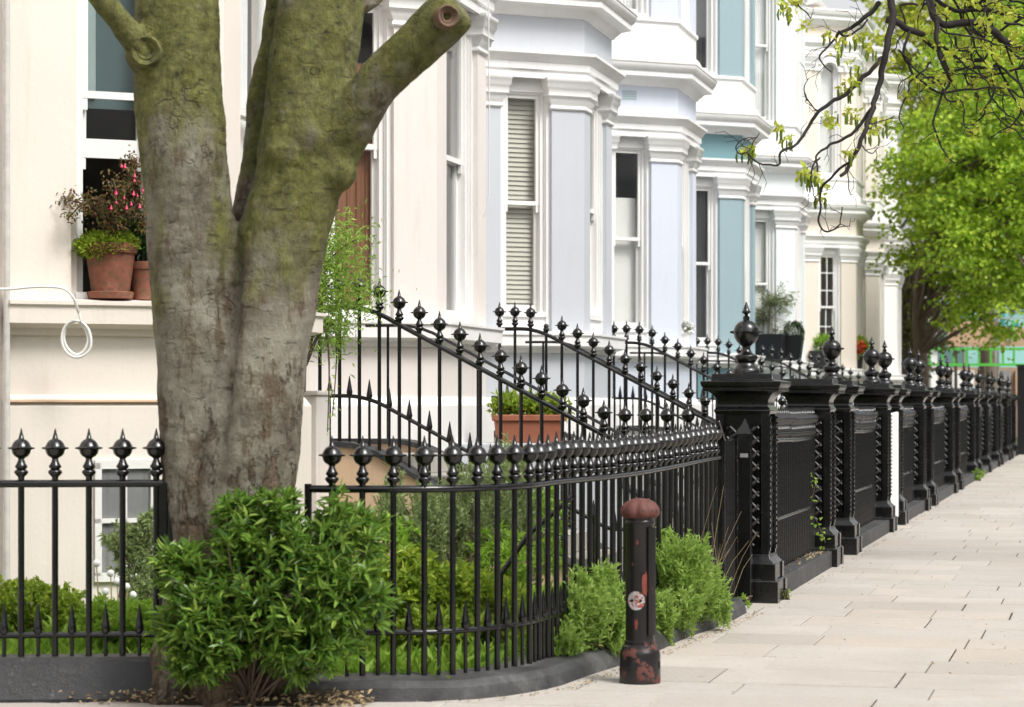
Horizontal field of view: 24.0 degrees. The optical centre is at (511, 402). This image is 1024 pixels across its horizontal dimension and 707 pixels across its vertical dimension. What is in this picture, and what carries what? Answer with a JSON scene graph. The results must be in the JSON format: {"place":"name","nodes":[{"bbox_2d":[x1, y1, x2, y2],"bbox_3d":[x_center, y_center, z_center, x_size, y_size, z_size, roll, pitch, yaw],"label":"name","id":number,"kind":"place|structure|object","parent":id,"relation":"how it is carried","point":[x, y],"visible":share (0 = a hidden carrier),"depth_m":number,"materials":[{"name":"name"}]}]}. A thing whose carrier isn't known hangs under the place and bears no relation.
{"place":"outdoors","nodes":[
{"label":"outdoors","id":0,"kind":"place"},
{"bbox_2d":[0,580,568,677],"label":"grass","id":1,"kind":"structure","parent":0,"point":[80,648],"depth_m":13.55,"materials":[{"name":"green plant"}]},
{"bbox_2d":[0,455,1023,706],"bbox_3d":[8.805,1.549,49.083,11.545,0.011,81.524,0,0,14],"label":"pavement","id":2,"kind":"structure","parent":0,"point":[882,649],"depth_m":15.70,"materials":[{"name":"concrete"}]},
{"bbox_2d":[0,0,2,592],"bbox_3d":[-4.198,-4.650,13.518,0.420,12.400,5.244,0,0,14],"label":"terraced house","id":3,"kind":"structure","parent":2,"relation":"on","point":[1,283],"depth_m":15.96,"materials":[{"name":"paint"}]},
{"bbox_2d":[0,428,172,702],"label":"garden railing","id":4,"kind":"object","parent":2,"relation":"on","point":[37,677],"visible":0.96,"depth_m":12.55,"materials":[{"name":"metal"}]},
{"bbox_2d":[9,0,325,607],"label":"terraced house","id":5,"kind":"structure","parent":2,"relation":"on","point":[72,119],"depth_m":16.21,"materials":[{"name":"beige paint"}]},
{"bbox_2d":[3,0,9,615],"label":"drainpipe","id":6,"kind":"object","parent":5,"relation":"attached to","point":[6,282],"depth_m":15.91,"materials":[{"name":"metal"}]},
{"bbox_2d":[0,285,92,358],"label":"cable","id":7,"kind":"object","parent":5,"relation":"attached to","point":[82,324],"visible":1,"depth_m":15.88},
{"bbox_2d":[49,145,145,299],"bbox_3d":[-2.717,-1.216,16.269,0.721,1.036,0.618,0,0,14],"label":"potted fuchsia","id":8,"kind":"object","parent":5,"relation":"on","point":[109,252],"visible":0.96,"depth_m":16.20,"materials":[{"name":"ceramic"}]},
{"bbox_2d":[75,0,147,299],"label":"window","id":9,"kind":"structure","parent":5,"relation":"in","point":[105,79],"depth_m":16.55,"materials":[{"name":"wood"}]},
{"bbox_2d":[94,459,152,581],"bbox_3d":[-2.610,0.800,16.299,0.430,0.820,0.029,0,0,-24],"label":"window","id":10,"kind":"structure","parent":5,"relation":"in","point":[139,500],"depth_m":16.27,"materials":[{"name":"white glass"}]},
{"bbox_2d":[124,197,150,299],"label":"potted plant","id":11,"kind":"object","parent":5,"relation":"on","point":[140,284],"visible":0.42,"depth_m":16.39,"materials":[{"name":"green plant"}]},
{"bbox_2d":[241,0,266,162],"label":"window","id":12,"kind":"structure","parent":5,"relation":"in","point":[258,6],"depth_m":17.84,"materials":[{"name":"white glass"}]},
{"bbox_2d":[304,199,416,434],"bbox_3d":[-1.303,-0.643,18.610,0.973,1.844,1.057,0,0,14],"label":"shrub","id":13,"kind":"object","parent":5,"relation":"attached to","point":[338,270],"visible":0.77,"depth_m":18.54,"materials":[{"name":"green plant"}]},
{"bbox_2d":[304,391,331,542],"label":"gate pier","id":14,"kind":"structure","parent":2,"relation":"on","point":[317,401],"depth_m":18.89,"materials":[{"name":"paint"}]},
{"bbox_2d":[306,0,504,450],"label":"terraced house","id":15,"kind":"structure","parent":2,"relation":"on","point":[419,184],"depth_m":21.94,"materials":[{"name":"white paint"}]},
{"bbox_2d":[328,0,387,318],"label":"door","id":16,"kind":"structure","parent":15,"relation":"in","point":[369,184],"depth_m":21.89,"materials":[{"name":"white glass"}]},
{"bbox_2d":[446,33,472,323],"bbox_3d":[-0.674,-2.210,22.904,0.340,2.940,1.140,0,0,14],"label":"window","id":17,"kind":"structure","parent":15,"relation":"in","point":[458,160],"depth_m":23.34,"materials":[{"name":"white glass"}]},
{"bbox_2d":[483,0,489,217],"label":"drainpipe","id":18,"kind":"object","parent":15,"relation":"attached to","point":[489,111],"visible":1,"depth_m":23.20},
{"bbox_2d":[329,438,622,587],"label":"front steps","id":19,"kind":"structure","parent":2,"relation":"on","point":[347,467],"depth_m":19.15,"materials":[{"name":"stone"}]},
{"bbox_2d":[316,274,696,573],"bbox_3d":[0.129,0.203,19.659,3.250,2.494,1.588,0,0,14],"label":"stair railing","id":20,"kind":"object","parent":19,"relation":"on","point":[562,389],"visible":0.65,"depth_m":19.08,"materials":[{"name":"metal"}]},
{"bbox_2d":[298,420,746,701],"bbox_3d":[0.564,0.848,14.946,1.229,1.444,5.954,0,0,29],"label":"garden railing","id":21,"kind":"object","parent":2,"relation":"on","point":[702,457],"visible":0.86,"depth_m":13.30,"materials":[{"name":"metal"}]},
{"bbox_2d":[725,439,736,597],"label":"iron gate","id":22,"kind":"structure","parent":21,"relation":"attached to","point":[730,484],"depth_m":18.16,"materials":[{"name":"metal"}]},
{"bbox_2d":[457,443,616,548],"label":"garden wall","id":23,"kind":"structure","parent":2,"relation":"on","point":[465,459],"depth_m":22.42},
{"bbox_2d":[486,387,574,442],"bbox_3d":[0.171,0.115,22.568,0.849,0.530,0.384,0,0,-1],"label":"planter","id":24,"kind":"object","parent":23,"relation":"on","point":[531,416],"visible":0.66,"depth_m":22.46,"materials":[{"name":"terracotta"},{"name":"leaf"},{"name":"soil"}]},
{"bbox_2d":[486,0,637,440],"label":"terraced house","id":25,"kind":"structure","parent":2,"relation":"on","point":[556,77],"depth_m":28.09,"materials":[{"name":"white paint"}]},
{"bbox_2d":[503,84,546,316],"bbox_3d":[0.105,-2.335,28.032,0.650,2.690,0.222,0,0,-24],"label":"window","id":26,"kind":"structure","parent":25,"relation":"in","point":[524,93],"depth_m":28.10,"materials":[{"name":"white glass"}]},
{"bbox_2d":[590,100,602,320],"bbox_3d":[0.899,-2.335,29.021,0.210,2.690,0.960,0,0,14],"label":"window","id":27,"kind":"structure","parent":25,"relation":"in","point":[595,117],"depth_m":29.38,"materials":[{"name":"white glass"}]},
{"bbox_2d":[494,430,683,546],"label":"front steps","id":28,"kind":"structure","parent":2,"relation":"on","point":[630,490],"depth_m":24.81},
{"bbox_2d":[491,302,786,501],"bbox_3d":[1.539,0.203,25.388,3.250,2.494,1.588,0,0,14],"label":"stair railing","id":29,"kind":"object","parent":28,"relation":"on","point":[625,359],"visible":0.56,"depth_m":24.81,"materials":[{"name":"metal"}]},
{"bbox_2d":[554,558,625,657],"bbox_3d":[0.446,1.241,13.973,0.444,0.659,0.859,0,0,44],"label":"shrub","id":30,"kind":"object","parent":2,"relation":"on","point":[594,619],"visible":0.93,"depth_m":13.90,"materials":[{"name":"green plant"}]},
{"bbox_2d":[619,498,660,684],"bbox_3d":[0.708,1.040,13.300,0.232,1.020,0.228,0,0,14],"label":"bollard","id":31,"kind":"object","parent":2,"relation":"on","point":[639,657],"visible":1,"depth_m":13.22,"materials":[{"name":"metal"}]},
{"bbox_2d":[618,425,683,495],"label":"front steps","id":32,"kind":"structure","parent":2,"relation":"on","point":[636,429],"depth_m":30.70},
{"bbox_2d":[612,321,786,431],"bbox_3d":[2.974,0.203,31.214,3.250,2.494,1.588,0,0,14],"label":"stair railing","id":33,"kind":"object","parent":32,"relation":"on","point":[690,353],"visible":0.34,"depth_m":30.72,"materials":[{"name":"metal"}]},
{"bbox_2d":[612,0,716,429],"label":"terraced house","id":34,"kind":"structure","parent":2,"relation":"on","point":[667,83],"depth_m":34.26,"materials":[{"name":"white paint"}]},
{"bbox_2d":[612,142,647,331],"bbox_3d":[1.611,-2.335,34.200,0.650,2.690,0.260,0,0,-24],"label":"window","id":35,"kind":"structure","parent":34,"relation":"in","point":[628,250],"depth_m":34.27,"materials":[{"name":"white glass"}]},
{"bbox_2d":[620,0,647,16],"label":"window","id":36,"kind":"structure","parent":34,"relation":"in","point":[638,7],"depth_m":34.28,"materials":[{"name":"white glass"}]},
{"bbox_2d":[682,157,686,333],"bbox_3d":[2.411,-2.335,35.161,0.210,2.690,0.940,0,0,14],"label":"window","id":37,"kind":"structure","parent":34,"relation":"in","point":[684,168],"depth_m":35.51,"materials":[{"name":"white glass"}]},
{"bbox_2d":[682,319,694,345],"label":"potted flowers","id":38,"kind":"object","parent":34,"relation":"on","point":[687,332],"visible":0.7,"depth_m":35.13,"materials":[{"name":"white plant"}]},
{"bbox_2d":[655,525,735,645],"bbox_3d":[1.130,1.188,15.810,0.534,0.775,1.411,0,0,14],"label":"shrub","id":39,"kind":"object","parent":2,"relation":"on","point":[690,595],"visible":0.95,"depth_m":15.76,"materials":[{"name":"green plant"}]},
{"bbox_2d":[700,486,755,594],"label":"dry stalks","id":40,"kind":"object","parent":39,"relation":"on","point":[724,548],"visible":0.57,"depth_m":16.26,"materials":[{"name":"plant"}]},
{"bbox_2d":[417,499,1019,701],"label":"leaf litter","id":41,"kind":"object","parent":2,"relation":"on","point":[734,621],"visible":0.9,"depth_m":15.34,"materials":[{"name":"plant"}]},
{"bbox_2d":[696,0,772,418],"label":"terraced house","id":42,"kind":"structure","parent":2,"relation":"on","point":[727,195],"depth_m":40.31,"materials":[{"name":"white paint"}]},
{"bbox_2d":[696,181,715,345],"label":"window","id":43,"kind":"structure","parent":42,"relation":"in","point":[701,186],"depth_m":40.34,"materials":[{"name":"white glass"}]},
{"bbox_2d":[696,0,715,74],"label":"window","id":44,"kind":"structure","parent":42,"relation":"in","point":[700,4],"depth_m":40.35,"materials":[{"name":"white glass"}]},
{"bbox_2d":[745,196,747,303],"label":"window","id":45,"kind":"structure","parent":42,"relation":"in","point":[746,202],"depth_m":41.60,"materials":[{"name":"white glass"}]},
{"bbox_2d":[745,0,747,80],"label":"window","id":46,"kind":"structure","parent":42,"relation":"in","point":[746,1],"depth_m":41.60,"materials":[{"name":"white glass"}]},
{"bbox_2d":[737,419,752,604],"bbox_3d":[1.777,0.835,18.377,0.110,1.430,0.113,0,0,14],"label":"gate post","id":47,"kind":"object","parent":2,"relation":"on","point":[745,434],"visible":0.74,"depth_m":18.33,"materials":[{"name":"metal"}]},
{"bbox_2d":[700,302,790,603],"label":"iron pier","id":48,"kind":"structure","parent":2,"relation":"on","point":[747,391],"depth_m":18.63,"materials":[{"name":"metal"}]},
{"bbox_2d":[755,0,819,408],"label":"terraced house","id":49,"kind":"structure","parent":2,"relation":"on","point":[781,223],"depth_m":47.22,"materials":[{"name":"white paint"}]},
{"bbox_2d":[755,213,771,333],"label":"window","id":50,"kind":"structure","parent":49,"relation":"in","point":[765,273],"depth_m":47.23,"materials":[{"name":"white glass"}]},
{"bbox_2d":[755,0,772,122],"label":"window","id":51,"kind":"structure","parent":49,"relation":"in","point":[763,8],"depth_m":47.25,"materials":[{"name":"white glass"}]},
{"bbox_2d":[755,281,799,359],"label":"olive tree","id":52,"kind":"object","parent":49,"relation":"on","point":[775,341],"visible":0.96,"depth_m":46.86,"materials":[{"name":"green plant"}]},
{"bbox_2d":[783,320,804,359],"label":"topiary ball","id":53,"kind":"object","parent":49,"relation":"on","point":[794,343],"visible":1,"depth_m":47.10,"materials":[{"name":"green plant"}]},
{"bbox_2d":[797,226,798,331],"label":"window","id":54,"kind":"structure","parent":49,"relation":"in","point":[798,226],"depth_m":48.55,"materials":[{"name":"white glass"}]},
{"bbox_2d":[797,0,798,125],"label":"window","id":55,"kind":"structure","parent":49,"relation":"in","point":[798,0],"depth_m":48.55,"materials":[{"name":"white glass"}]},
{"bbox_2d":[776,406,831,592],"bbox_3d":[2.412,0.798,20.859,0.310,1.524,3.799,0,0,14],"label":"railing panel","id":56,"kind":"object","parent":2,"relation":"on","point":[796,438],"visible":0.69,"depth_m":21.14,"materials":[{"name":"metal"}]},
{"bbox_2d":[781,379,846,566],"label":"iron pier","id":57,"kind":"structure","parent":2,"relation":"on","point":[819,395],"depth_m":22.71,"materials":[{"name":"metal"}]},
{"bbox_2d":[805,0,875,383],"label":"terraced house","id":58,"kind":"structure","parent":2,"relation":"on","point":[835,260],"depth_m":58.75,"materials":[{"name":"white paint"}]},
{"bbox_2d":[809,332,835,367],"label":"potted plant","id":59,"kind":"object","parent":58,"relation":"on","point":[814,354],"visible":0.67,"depth_m":58.25,"materials":[{"name":"green plant"}]},
{"bbox_2d":[819,251,837,364],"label":"window","id":60,"kind":"structure","parent":58,"relation":"in","point":[834,308],"depth_m":58.77,"materials":[{"name":"white glass"}]},
{"bbox_2d":[813,52,847,177],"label":"window","id":61,"kind":"structure","parent":58,"relation":"in","point":[828,80],"depth_m":58.82,"materials":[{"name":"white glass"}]},
{"bbox_2d":[857,59,864,179],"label":"window","id":62,"kind":"structure","parent":58,"relation":"in","point":[862,85],"depth_m":60.27,"materials":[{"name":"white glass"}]},
{"bbox_2d":[857,334,870,368],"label":"potted flowers","id":63,"kind":"object","parent":58,"relation":"on","point":[863,344],"visible":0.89,"depth_m":59.21,"materials":[{"name":"green plant"}]},
{"bbox_2d":[819,326,864,554],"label":"iron pier","id":64,"kind":"structure","parent":2,"relation":"on","point":[847,525],"depth_m":24.50,"materials":[{"name":"metal"}]},
{"bbox_2d":[854,405,888,548],"bbox_3d":[3.874,0.798,26.797,0.310,1.524,3.929,0,0,14],"label":"railing panel","id":65,"kind":"object","parent":2,"relation":"on","point":[872,529],"visible":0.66,"depth_m":27.26,"materials":[{"name":"metal"}]},
{"bbox_2d":[853,337,899,531],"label":"iron pier","id":66,"kind":"structure","parent":2,"relation":"on","point":[877,394],"depth_m":28.72,"materials":[{"name":"metal"}]},
{"bbox_2d":[863,46,895,379],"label":"terraced house","id":67,"kind":"structure","parent":2,"relation":"on","point":[873,306],"depth_m":64.81,"materials":[{"name":"white paint"}]},
{"bbox_2d":[878,341,910,524],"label":"iron pier","id":68,"kind":"structure","parent":2,"relation":"on","point":[884,363],"depth_m":30.54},
{"bbox_2d":[891,412,898,515],"bbox_3d":[4.678,0.775,29.667,0.040,1.310,0.754,0,0,18],"label":"board","id":69,"kind":"object","parent":2,"relation":"on","point":[895,459],"visible":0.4,"depth_m":29.79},
{"bbox_2d":[885,74,911,384],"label":"terraced house","id":70,"kind":"structure","parent":2,"relation":"on","point":[893,315],"depth_m":70.33,"materials":[{"name":"white paint"}]},
{"bbox_2d":[902,405,924,519],"bbox_3d":[5.302,0.798,32.600,0.310,1.524,3.676,0,0,14],"label":"railing panel","id":71,"kind":"object","parent":2,"relation":"on","point":[915,508],"visible":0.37,"depth_m":33.41,"materials":[{"name":"metal"}]},
{"bbox_2d":[901,348,933,510],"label":"iron pier","id":72,"kind":"structure","parent":2,"relation":"on","point":[917,397],"depth_m":34.40,"materials":[{"name":"metal"}]},
{"bbox_2d":[914,350,940,505],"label":"iron pier","id":73,"kind":"structure","parent":2,"relation":"on","point":[931,485],"depth_m":35.93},
{"bbox_2d":[901,221,980,384],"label":"tree","id":74,"kind":"object","parent":2,"relation":"on","point":[907,289],"visible":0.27,"depth_m":77.46,"materials":[{"name":"plant"}]},
{"bbox_2d":[933,404,953,501],"bbox_3d":[6.785,0.798,38.623,0.310,1.524,4.670,0,0,14],"label":"railing panel","id":75,"kind":"object","parent":2,"relation":"on","point":[944,491],"visible":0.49,"depth_m":39.38,"materials":[{"name":"metal"}]},
{"bbox_2d":[863,17,1023,386],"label":"tree","id":76,"kind":"object","parent":2,"relation":"on","point":[966,231],"visible":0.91,"depth_m":59.06,"materials":[{"name":"green plant"}]},
{"bbox_2d":[933,357,960,492],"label":"iron pier","id":77,"kind":"structure","parent":2,"relation":"on","point":[947,397],"depth_m":40.91,"materials":[{"name":"metal"}]},
{"bbox_2d":[944,358,965,489],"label":"iron pier","id":78,"kind":"structure","parent":2,"relation":"on","point":[957,441],"depth_m":42.53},
{"bbox_2d":[960,404,974,486],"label":"railing panel","id":79,"kind":"object","parent":2,"relation":"on","point":[968,478],"visible":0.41,"depth_m":46.29,"materials":[{"name":"metal"}]},
{"bbox_2d":[957,363,980,479],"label":"iron pier","id":80,"kind":"structure","parent":2,"relation":"on","point":[969,398],"depth_m":47.60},
{"bbox_2d":[967,365,984,477],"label":"iron pier","id":81,"kind":"structure","parent":2,"relation":"on","point":[979,463],"depth_m":49.33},
{"bbox_2d":[974,367,993,472],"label":"iron pier","id":82,"kind":"structure","parent":2,"relation":"on","point":[983,402],"depth_m":53.14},
{"bbox_2d":[983,369,1001,466],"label":"iron pier","id":83,"kind":"structure","parent":2,"relation":"on","point":[988,379],"depth_m":57.59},
{"bbox_2d":[990,371,1004,464],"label":"iron pier","id":84,"kind":"structure","parent":2,"relation":"on","point":[1000,452],"depth_m":59.33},
{"bbox_2d":[996,373,1012,459],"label":"iron pier","id":85,"kind":"structure","parent":2,"relation":"on","point":[1000,381],"depth_m":64.00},
{"bbox_2d":[1002,374,1014,458],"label":"iron pier","id":86,"kind":"structure","parent":2,"relation":"on","point":[1010,424],"depth_m":65.73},
{"bbox_2d":[1005,376,1018,455],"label":"iron pier","id":87,"kind":"structure","parent":2,"relation":"on","point":[1014,445],"depth_m":69.24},
{"bbox_2d":[1016,365,1023,454],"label":"hoarding post","id":88,"kind":"object","parent":2,"relation":"on","point":[1020,407],"visible":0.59,"depth_m":70.88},
{"bbox_2d":[69,443,1016,671],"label":"garden ground","id":89,"kind":"structure","parent":0,"point":[509,659],"depth_m":13.97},
{"bbox_2d":[0,574,85,638],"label":"shrub","id":90,"kind":"object","parent":89,"relation":"on","point":[37,591],"visible":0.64,"depth_m":14.45,"materials":[{"name":"green plant"}]},
{"bbox_2d":[74,590,152,652],"bbox_3d":[-2.221,1.293,13.817,0.601,0.427,0.687,0,0,14],"label":"shrub","id":91,"kind":"object","parent":89,"relation":"on","point":[98,604],"visible":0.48,"depth_m":13.70,"materials":[{"name":"green plant"}]},
{"bbox_2d":[93,560,136,624],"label":"dandelion clocks","id":92,"kind":"object","parent":89,"relation":"on","point":[110,574],"visible":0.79,"depth_m":14.19,"materials":[{"name":"plant"}]},
{"bbox_2d":[97,505,152,605],"bbox_3d":[-2.323,1.077,15.102,0.532,0.859,0.680,0,0,-27],"label":"shrub","id":93,"kind":"object","parent":89,"relation":"on","point":[139,543],"visible":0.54,"depth_m":15.07,"materials":[{"name":"green plant"}]},
{"bbox_2d":[118,688,375,706],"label":"soil","id":94,"kind":"structure","parent":89,"relation":"on","point":[275,702],"depth_m":12.31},
{"bbox_2d":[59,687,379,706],"bbox_3d":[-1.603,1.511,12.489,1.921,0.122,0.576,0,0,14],"label":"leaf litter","id":95,"kind":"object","parent":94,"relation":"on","point":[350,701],"visible":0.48,"depth_m":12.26,"materials":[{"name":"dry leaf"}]},
{"bbox_2d":[142,478,403,706],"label":"bush","id":96,"kind":"object","parent":94,"relation":"on","point":[323,576],"visible":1,"depth_m":12.05,"materials":[{"name":"green plant"}]},
{"bbox_2d":[88,0,471,706],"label":"tree","id":97,"kind":"object","parent":94,"relation":"on","point":[234,288],"visible":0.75,"depth_m":12.48,"materials":[{"name":"brown plant"}]},
{"bbox_2d":[377,543,532,651],"bbox_3d":[-0.383,1.176,14.289,0.859,0.703,1.236,0,0,37],"label":"shrub","id":98,"kind":"object","parent":89,"relation":"on","point":[408,570],"visible":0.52,"depth_m":14.05,"materials":[{"name":"green plant"}]},
{"bbox_2d":[370,433,543,576],"bbox_3d":[-0.278,0.848,15.470,1.464,1.319,0.795,0,0,-43],"label":"shrub","id":99,"kind":"object","parent":89,"relation":"on","point":[438,530],"visible":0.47,"depth_m":15.24,"materials":[{"name":"green plant"}]},
{"bbox_2d":[356,486,570,595],"bbox_3d":[-0.179,1.015,15.357,0.776,0.986,2.086,0,0,41],"label":"shrub","id":100,"kind":"object","parent":89,"relation":"on","point":[402,537],"visible":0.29,"depth_m":15.22,"materials":[{"name":"green plant"}]},
{"bbox_2d":[822,0,1023,283],"label":"sky","id":101,"kind":"structure","parent":0,"point":[835,4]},
{"bbox_2d":[931,367,1016,437],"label":"building","id":102,"kind":"structure","parent":0,"point":[1011,372],"depth_m":104.00,"materials":[{"name":"brick"}]},
{"bbox_2d":[937,296,1023,366],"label":"building","id":103,"kind":"structure","parent":0,"point":[1019,356],"depth_m":110.00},
{"label":"road","id":104,"kind":"structure","parent":0,"visible":0},
{"bbox_2d":[717,0,1023,236],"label":"tree","id":105,"kind":"object","parent":104,"relation":"on","point":[963,23],"visible":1,"depth_m":21.94,"materials":[{"name":"green plant"}]},
{"label":"ground","id":106,"kind":"structure","parent":0,"visible":0},
{"bbox_2d":[854,0,1020,391],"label":"tree","id":107,"kind":"object","parent":106,"relation":"on","point":[984,354],"visible":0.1,"depth_m":92.54,"materials":[{"name":"green plant"}]},
{"bbox_2d":[888,0,1023,265],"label":"tree","id":108,"kind":"object","parent":106,"relation":"on","point":[944,37],"visible":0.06,"depth_m":72.28,"materials":[{"name":"green plant"}]},
{"bbox_2d":[928,310,1023,390],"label":"gantry","id":109,"kind":"object","parent":106,"relation":"on","point":[998,364],"visible":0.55,"depth_m":88.01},
{"bbox_2d":[947,320,1023,389],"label":"hoarding","id":110,"kind":"object","parent":106,"relation":"on","point":[971,341],"visible":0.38,"depth_m":89.50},
{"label":"front steps","id":111,"kind":"object","parent":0,"visible":0},
{"bbox_2d":[696,335,804,422],"bbox_3d":[4.516,0.203,37.477,3.250,2.494,1.588,0,0,14],"label":"stair railing","id":112,"kind":"object","parent":111,"relation":"on","point":[738,350],"visible":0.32,"depth_m":37.05,"materials":[{"name":"metal"}]},
{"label":"front steps","id":113,"kind":"object","parent":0,"visible":0},
{"bbox_2d":[755,344,820,405],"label":"stair railing","id":114,"kind":"object","parent":113,"relation":"on","point":[790,357],"visible":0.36,"depth_m":42.96,"materials":[{"name":"metal"}]},
{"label":"front steps","id":115,"kind":"object","parent":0,"visible":0},
{"bbox_2d":[808,352,861,403],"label":"stair railing","id":116,"kind":"object","parent":115,"relation":"on","point":[818,357],"visible":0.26,"depth_m":49.93,"materials":[{"name":"metal"}]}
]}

